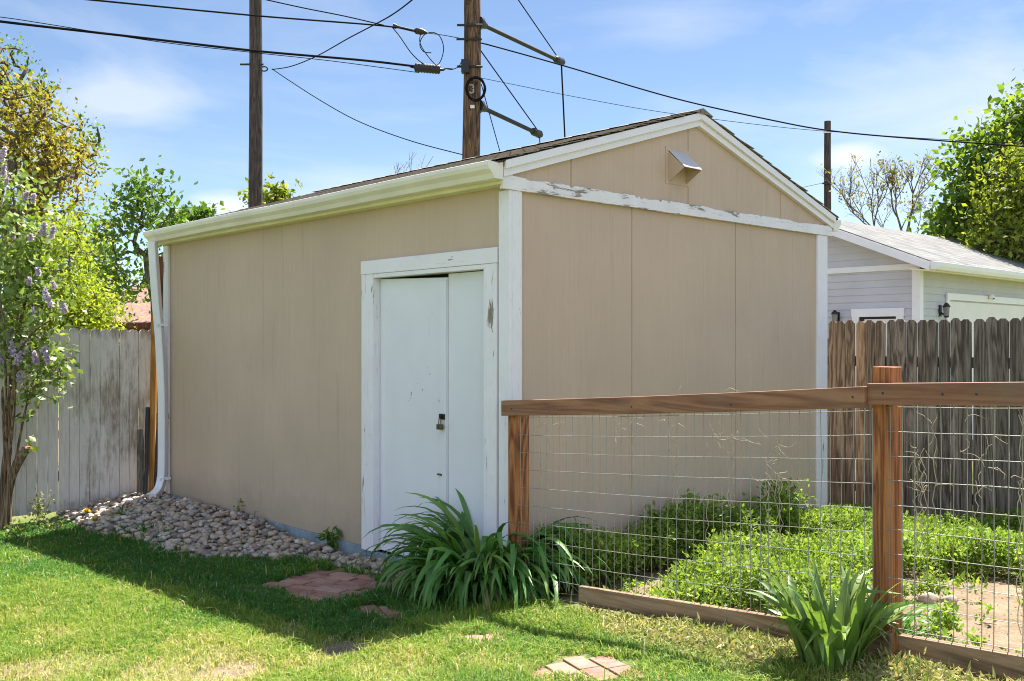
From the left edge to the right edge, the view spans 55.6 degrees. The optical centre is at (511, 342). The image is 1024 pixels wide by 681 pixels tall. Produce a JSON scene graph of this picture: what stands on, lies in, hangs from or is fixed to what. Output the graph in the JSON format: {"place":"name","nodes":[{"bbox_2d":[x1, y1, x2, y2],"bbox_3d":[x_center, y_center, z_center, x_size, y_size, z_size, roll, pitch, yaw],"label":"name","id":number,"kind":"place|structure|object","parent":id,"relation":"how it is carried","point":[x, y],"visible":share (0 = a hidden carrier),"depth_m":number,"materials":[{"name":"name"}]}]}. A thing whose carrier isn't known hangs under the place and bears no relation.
{"place":"outdoors","nodes":[
{"label":"outdoors","id":0,"kind":"place"},
{"bbox_2d":[88,0,415,31],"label":"overhead cable","id":1,"kind":"object","parent":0,"point":[248,14],"visible":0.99,"depth_m":16.21,"materials":[{"name":"black rubber"}]},
{"bbox_2d":[267,0,382,24],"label":"overhead cable","id":2,"kind":"object","parent":1,"relation":"attached to","point":[323,12],"visible":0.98,"depth_m":16.90,"materials":[{"name":"black rubber"}]},
{"bbox_2d":[393,23,426,34],"bbox_3d":[-1.851,-5.674,17.600,0.629,0.212,0.120,0,0,0],"label":"cable clamp","id":3,"kind":"object","parent":1,"relation":"attached to","point":[421,31],"visible":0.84,"depth_m":17.57,"materials":[{"name":"black metal"}]},
{"bbox_2d":[272,0,412,69],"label":"overhead cable","id":4,"kind":"object","parent":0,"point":[351,36],"visible":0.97,"depth_m":18.09,"materials":[{"name":"black rubber"}]},
{"bbox_2d":[410,63,452,73],"bbox_3d":[-1.447,-4.932,17.500,0.772,0.202,0.176,0,0,0],"label":"splice case","id":5,"kind":"object","parent":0,"point":[428,68],"visible":1,"depth_m":17.44,"materials":[{"name":"black metal"}]},
{"bbox_2d":[0,20,414,66],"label":"overhead cable","id":6,"kind":"object","parent":5,"relation":"attached to","point":[197,44],"visible":1,"depth_m":16.19,"materials":[{"name":"black rubber"}]},
{"bbox_2d":[1,17,418,72],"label":"overhead cable","id":7,"kind":"object","parent":6,"relation":"hanging from","point":[203,47],"visible":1,"depth_m":16.15,"materials":[{"name":"black rubber"}]},
{"bbox_2d":[393,28,423,63],"bbox_3d":[-1.863,-5.325,17.450,0.609,0.701,0.019,0,0,0],"label":"jumper cable","id":8,"kind":"object","parent":5,"relation":"attached to","point":[406,46],"visible":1,"depth_m":17.44,"materials":[{"name":"black rubber"}]},
{"bbox_2d":[419,32,443,64],"bbox_3d":[-1.450,-5.274,17.453,0.479,0.635,0.112,0,0,13],"label":"jumper cable","id":9,"kind":"object","parent":5,"relation":"attached to","point":[430,52],"visible":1,"depth_m":17.46,"materials":[{"name":"black rubber"}]},
{"bbox_2d":[0,494,1023,680],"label":"lawn grass","id":10,"kind":"structure","parent":0,"point":[440,620],"depth_m":5.01,"materials":[{"name":"green plant"}]},
{"bbox_2d":[0,391,1023,680],"bbox_3d":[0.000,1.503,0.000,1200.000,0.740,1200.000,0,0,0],"label":"ground","id":11,"kind":"structure","parent":0,"point":[994,633],"depth_m":4.75,"materials":[{"name":"soil"}]},
{"bbox_2d":[3,515,30,539],"bbox_3d":[-4.185,1.585,8.199,0.344,0.237,0.217,0,0,44],"label":"small plant","id":12,"kind":"object","parent":11,"relation":"on","point":[19,529],"visible":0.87,"depth_m":8.17,"materials":[{"name":"green plant"}]},
{"bbox_2d":[27,487,55,527],"bbox_3d":[-4.175,1.473,8.615,0.241,0.385,0.191,0,0,-29],"label":"rose shrub","id":13,"kind":"object","parent":11,"relation":"on","point":[38,514],"visible":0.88,"depth_m":8.61,"materials":[{"name":"green plant"}]},
{"bbox_2d":[0,146,99,531],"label":"lilac bush","id":14,"kind":"object","parent":11,"relation":"on","point":[16,289],"visible":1,"depth_m":8.53,"materials":[{"name":"green plant"}]},
{"bbox_2d":[40,514,65,532],"bbox_3d":[-3.954,1.588,8.407,0.252,0.206,0.201,0,0,-26],"label":"small plant","id":15,"kind":"object","parent":11,"relation":"on","point":[57,526],"visible":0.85,"depth_m":8.40,"materials":[{"name":"green plant"}]},
{"bbox_2d":[0,31,109,204],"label":"leafy tree","id":16,"kind":"object","parent":11,"relation":"on","point":[22,76],"visible":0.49,"depth_m":17.05,"materials":[{"name":"green plant"}]},
{"bbox_2d":[0,189,114,325],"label":"lime shrub tree","id":17,"kind":"object","parent":11,"relation":"on","point":[78,218],"visible":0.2,"depth_m":14.19,"materials":[{"name":"green plant"}]},
{"bbox_2d":[0,38,116,327],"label":"budding tree","id":18,"kind":"object","parent":11,"relation":"on","point":[24,151],"visible":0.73,"depth_m":15.84,"materials":[{"name":"green plant"}]},
{"bbox_2d":[2,198,144,342],"bbox_3d":[-6.144,-0.169,13.094,1.983,3.676,1.924,0,0,0],"label":"lime shrub tree","id":19,"kind":"object","parent":11,"relation":"on","point":[89,320],"visible":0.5,"depth_m":13.11,"materials":[{"name":"green plant"}]},
{"bbox_2d":[0,328,156,516],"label":"picket fence","id":20,"kind":"object","parent":11,"relation":"on","point":[98,424],"visible":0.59,"depth_m":9.28,"materials":[{"name":"grey wood"}]},
{"bbox_2d":[59,205,144,317],"bbox_3d":[-10.139,-0.782,23.962,1.997,5.306,2.421,0,0,31],"label":"airy tree","id":21,"kind":"object","parent":11,"relation":"on","point":[92,225],"visible":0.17,"depth_m":23.86,"materials":[{"name":"green plant"}]},
{"bbox_2d":[109,505,129,517],"bbox_3d":[-3.493,1.506,8.621,0.172,0.162,0.185,0,0,-36],"label":"weed","id":22,"kind":"object","parent":11,"relation":"on","point":[119,512],"visible":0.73,"depth_m":8.60,"materials":[{"name":"green plant"}]},
{"bbox_2d":[91,283,150,398],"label":"brick house","id":23,"kind":"structure","parent":11,"relation":"on","point":[143,310],"depth_m":30.00,"materials":[{"name":"pink"}]},
{"bbox_2d":[78,155,193,329],"bbox_3d":[-7.765,-1.008,20.101,2.739,5.716,2.034,0,0,0],"label":"airy tree","id":24,"kind":"object","parent":11,"relation":"on","point":[139,195],"visible":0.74,"depth_m":19.88,"materials":[{"name":"green plant"}]},
{"bbox_2d":[137,429,143,495],"bbox_3d":[-3.619,1.186,9.460,0.064,0.678,0.173,0,0,-20],"label":"board","id":25,"kind":"object","parent":11,"relation":"on","point":[140,458],"visible":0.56,"depth_m":9.46,"materials":[{"name":"wood"}]},
{"bbox_2d":[143,407,149,494],"bbox_3d":[-3.546,1.079,9.431,0.047,0.891,0.183,0,0,-10],"label":"fence post","id":26,"kind":"object","parent":11,"relation":"on","point":[146,453],"visible":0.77,"depth_m":9.42,"materials":[{"name":"wood"}]},
{"bbox_2d":[148,315,156,490],"bbox_3d":[-3.513,0.635,9.510,0.062,1.818,0.139,0,0,-5],"label":"plank","id":27,"kind":"object","parent":11,"relation":"on","point":[153,402],"visible":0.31,"depth_m":9.50,"materials":[{"name":"orange wood"}]},
{"bbox_2d":[154,413,157,486],"bbox_3d":[-3.479,1.118,9.491,0.040,0.849,0.140,0,0,-17],"label":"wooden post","id":28,"kind":"object","parent":11,"relation":"on","point":[156,461],"visible":0.66,"depth_m":9.48,"materials":[{"name":"black wood"}]},
{"bbox_2d":[157,256,162,412],"bbox_3d":[-3.478,0.367,9.640,0.100,2.444,0.064,0,0,6],"label":"board","id":29,"kind":"object","parent":11,"relation":"on","point":[161,267],"visible":0.04,"depth_m":9.64,"materials":[{"name":"brown wood"}]},
{"bbox_2d":[154,181,230,246],"bbox_3d":[-9.921,-1.552,29.999,2.517,6.836,1.973,0,0,0],"label":"leafy tree","id":30,"kind":"object","parent":11,"relation":"on","point":[202,210],"visible":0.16,"depth_m":29.73,"materials":[{"name":"green plant"}]},
{"bbox_2d":[56,490,404,576],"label":"river rocks","id":31,"kind":"object","parent":11,"relation":"on","point":[202,533],"visible":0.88,"depth_m":7.79,"materials":[{"name":"stone"}]},
{"bbox_2d":[233,498,245,512],"bbox_3d":[-2.306,1.404,8.246,0.107,0.164,0.097,0,0,41],"label":"weed","id":32,"kind":"object","parent":11,"relation":"on","point":[238,506],"visible":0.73,"depth_m":8.25,"materials":[{"name":"green plant"}]},
{"bbox_2d":[240,0,267,207],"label":"utility pole","id":33,"kind":"object","parent":11,"relation":"on","point":[255,177],"visible":0.62,"depth_m":23.37,"materials":[{"name":"brown wood"}]},
{"bbox_2d":[237,172,302,206],"bbox_3d":[-6.974,-1.499,28.000,1.744,6.737,1.722,0,0,27],"label":"leafy tree","id":34,"kind":"object","parent":11,"relation":"on","point":[274,193],"visible":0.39,"depth_m":27.80,"materials":[{"name":"green plant"}]},
{"bbox_2d":[244,570,398,601],"bbox_3d":[-1.137,1.558,6.096,0.857,0.078,0.709,-1,-2,27],"label":"brick pad","id":35,"kind":"object","parent":11,"relation":"on","point":[315,583],"visible":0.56,"depth_m":6.14,"materials":[{"name":"ceramic"}]},
{"bbox_2d":[315,525,342,551],"bbox_3d":[-1.304,1.446,7.140,0.263,0.231,0.212,0,0,-39],"label":"weed","id":36,"kind":"object","parent":11,"relation":"on","point":[331,539],"visible":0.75,"depth_m":7.12,"materials":[{"name":"green plant"}]},
{"bbox_2d":[359,605,400,624],"bbox_3d":[-0.698,1.521,5.331,0.194,0.068,0.447,2,-2,-21],"label":"brick pad","id":37,"kind":"object","parent":11,"relation":"on","point":[382,608],"visible":0.25,"depth_m":5.40,"materials":[{"name":"ceramic"}]},
{"bbox_2d":[392,152,432,172],"bbox_3d":[-2.843,-1.624,26.112,1.485,6.986,0.727,0,0,0],"label":"bare tree","id":38,"kind":"object","parent":11,"relation":"on","point":[408,165],"visible":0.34,"depth_m":26.07,"materials":[{"name":"grey plant"}]},
{"bbox_2d":[441,632,503,646],"bbox_3d":[-0.187,1.465,4.696,0.297,0.068,0.242,-2,-3,1],"label":"brick pad","id":39,"kind":"object","parent":11,"relation":"on","point":[479,636],"visible":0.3,"depth_m":4.72,"materials":[{"name":"ceramic"}]},
{"bbox_2d":[352,488,617,612],"bbox_3d":[-0.144,1.203,5.866,1.596,0.673,1.710,0,0,0],"label":"daylily","id":40,"kind":"object","parent":11,"relation":"on","point":[457,558],"visible":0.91,"depth_m":5.56,"materials":[{"name":"green plant"}]},
{"bbox_2d":[143,108,840,586],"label":"garden shed","id":41,"kind":"structure","parent":11,"relation":"on","point":[353,362],"depth_m":6.93,"materials":[{"name":"beige paint"}]},
{"bbox_2d":[380,277,448,555],"bbox_3d":[-0.680,0.507,6.568,0.085,1.905,0.745,0,0,-43],"label":"door","id":42,"kind":"structure","parent":41,"relation":"in","point":[414,312],"depth_m":6.56,"materials":[{"name":"paint"}]},
{"bbox_2d":[449,271,483,541],"bbox_3d":[-0.256,0.507,6.163,0.035,1.905,0.421,0,0,-43],"label":"door","id":43,"kind":"structure","parent":41,"relation":"in","point":[466,289],"depth_m":6.17,"materials":[{"name":"paint"}]},
{"bbox_2d":[456,0,565,158],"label":"utility pole","id":44,"kind":"object","parent":11,"relation":"on","point":[474,25],"visible":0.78,"depth_m":17.59,"materials":[{"name":"brown wood"}]},
{"bbox_2d":[274,70,461,154],"bbox_3d":[-3.327,-4.979,20.477,0.134,3.119,7.275,0,0,-42],"label":"overhead cable","id":45,"kind":"object","parent":44,"relation":"attached to","point":[364,123],"visible":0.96,"depth_m":20.05,"materials":[{"name":"black rubber"}]},
{"bbox_2d":[465,76,485,101],"bbox_3d":[-0.650,-4.546,17.425,0.379,0.454,0.113,0,0,0],"label":"cable coil","id":46,"kind":"object","parent":44,"relation":"hanging from","point":[484,89],"visible":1,"depth_m":17.39,"materials":[{"name":"black rubber"}]},
{"bbox_2d":[482,78,1014,142],"bbox_3d":[4.082,-4.120,17.424,9.984,1.688,0.773,0,0,11],"label":"overhead cable","id":47,"kind":"object","parent":44,"relation":"attached to","point":[740,122],"visible":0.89,"depth_m":17.79,"materials":[{"name":"black rubber"}]},
{"bbox_2d":[481,42,1023,146],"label":"overhead cable","id":48,"kind":"object","parent":44,"relation":"attached to","point":[752,115],"visible":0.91,"depth_m":17.64,"materials":[{"name":"black rubber"}]},
{"bbox_2d":[525,655,646,680],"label":"brick pad","id":49,"kind":"object","parent":11,"relation":"on","point":[613,665],"visible":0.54,"depth_m":4.10,"materials":[{"name":"ceramic"}]},
{"bbox_2d":[501,366,1023,680],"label":"garden fence","id":50,"kind":"object","parent":11,"relation":"on","point":[887,394],"visible":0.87,"depth_m":4.18,"materials":[{"name":"wood"}]},
{"bbox_2d":[537,386,1023,635],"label":"dry tendrils","id":51,"kind":"object","parent":50,"relation":"attached to","point":[732,437],"visible":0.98,"depth_m":3.95,"materials":[{"name":"plant"}]},
{"bbox_2d":[535,474,1023,653],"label":"garden greens","id":52,"kind":"object","parent":11,"relation":"on","point":[687,571],"visible":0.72,"depth_m":5.86,"materials":[{"name":"green plant"}]},
{"bbox_2d":[551,557,1022,653],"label":"soil litter","id":53,"kind":"object","parent":11,"relation":"on","point":[995,621],"visible":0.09,"depth_m":5.51,"materials":[{"name":"brown soil"}]},
{"bbox_2d":[577,601,1023,680],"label":"dry clippings","id":54,"kind":"object","parent":11,"relation":"on","point":[902,665],"visible":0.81,"depth_m":4.18,"materials":[{"name":"beige plant"}]},
{"bbox_2d":[822,121,835,209],"bbox_3d":[12.341,-3.495,37.980,0.500,10.302,0.361,0,0,0],"label":"utility pole","id":55,"kind":"object","parent":11,"relation":"on","point":[827,163],"visible":0.36,"depth_m":37.89,"materials":[{"name":"brown wood"}]},
{"bbox_2d":[744,554,932,673],"bbox_3d":[1.285,1.099,3.919,0.695,0.452,0.736,0,0,0],"label":"iris clump","id":56,"kind":"object","parent":11,"relation":"on","point":[830,636],"visible":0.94,"depth_m":3.85,"materials":[{"name":"green plant"}]},
{"bbox_2d":[816,149,948,233],"bbox_3d":[12.365,-2.437,34.129,6.823,8.596,3.448,0,0,0],"label":"bare tree","id":57,"kind":"object","parent":11,"relation":"on","point":[892,179],"visible":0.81,"depth_m":33.99,"materials":[{"name":"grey plant"}]},
{"bbox_2d":[827,582,950,641],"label":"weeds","id":58,"kind":"object","parent":11,"relation":"on","point":[908,621],"visible":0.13,"depth_m":4.22,"materials":[{"name":"green plant"}]},
{"bbox_2d":[827,317,1023,518],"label":"picket fence","id":59,"kind":"object","parent":11,"relation":"on","point":[989,361],"visible":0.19,"depth_m":8.29,"materials":[{"name":"brown wood"}]},
{"bbox_2d":[827,220,1023,439],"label":"neighbour garage","id":60,"kind":"structure","parent":11,"relation":"on","point":[875,274],"depth_m":15.78,"materials":[{"name":"grey paint"}]},
{"bbox_2d":[864,319,895,355],"bbox_3d":[5.858,0.643,15.446,0.006,2.024,0.536,0,0,-43],"label":"side door","id":61,"kind":"structure","parent":60,"relation":"in","point":[875,320],"depth_m":15.37,"materials":[{"name":"white"}]},
{"bbox_2d":[950,301,1023,439],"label":"garage door","id":62,"kind":"structure","parent":60,"relation":"in","point":[961,310],"depth_m":16.57,"materials":[{"name":"white"}]},
{"bbox_2d":[918,592,937,603],"bbox_3d":[2.156,1.329,5.028,0.098,0.073,0.082,0,0,0],"label":"stone","id":63,"kind":"object","parent":11,"relation":"on","point":[932,598],"visible":0.71,"depth_m":5.01,"materials":[{"name":"beige stone"}]},
{"bbox_2d":[941,595,957,604],"bbox_3d":[2.249,1.326,4.990,0.081,0.058,0.065,0,0,0],"label":"stone","id":64,"kind":"object","parent":11,"relation":"on","point":[947,597],"visible":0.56,"depth_m":4.97,"materials":[{"name":"beige stone"}]},
{"bbox_2d":[919,201,996,243],"bbox_3d":[11.338,-1.162,22.577,4.048,5.330,2.640,0,0,0],"label":"dark leaved tree","id":65,"kind":"object","parent":11,"relation":"on","point":[936,235],"depth_m":22.31,"materials":[{"name":"green plant"}]},
{"bbox_2d":[898,69,1023,246],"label":"maple tree","id":66,"kind":"object","parent":11,"relation":"on","point":[944,213],"visible":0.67,"depth_m":20.82,"materials":[{"name":"green plant"}]},
{"bbox_2d":[934,124,1023,263],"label":"yellow green tree","id":67,"kind":"object","parent":11,"relation":"on","point":[1004,203],"visible":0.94,"depth_m":19.35,"materials":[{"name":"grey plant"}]},
{"bbox_2d":[0,0,1023,326],"label":"sky","id":68,"kind":"structure","parent":0,"point":[902,68],"materials":[{"name":"blue"}]}
]}

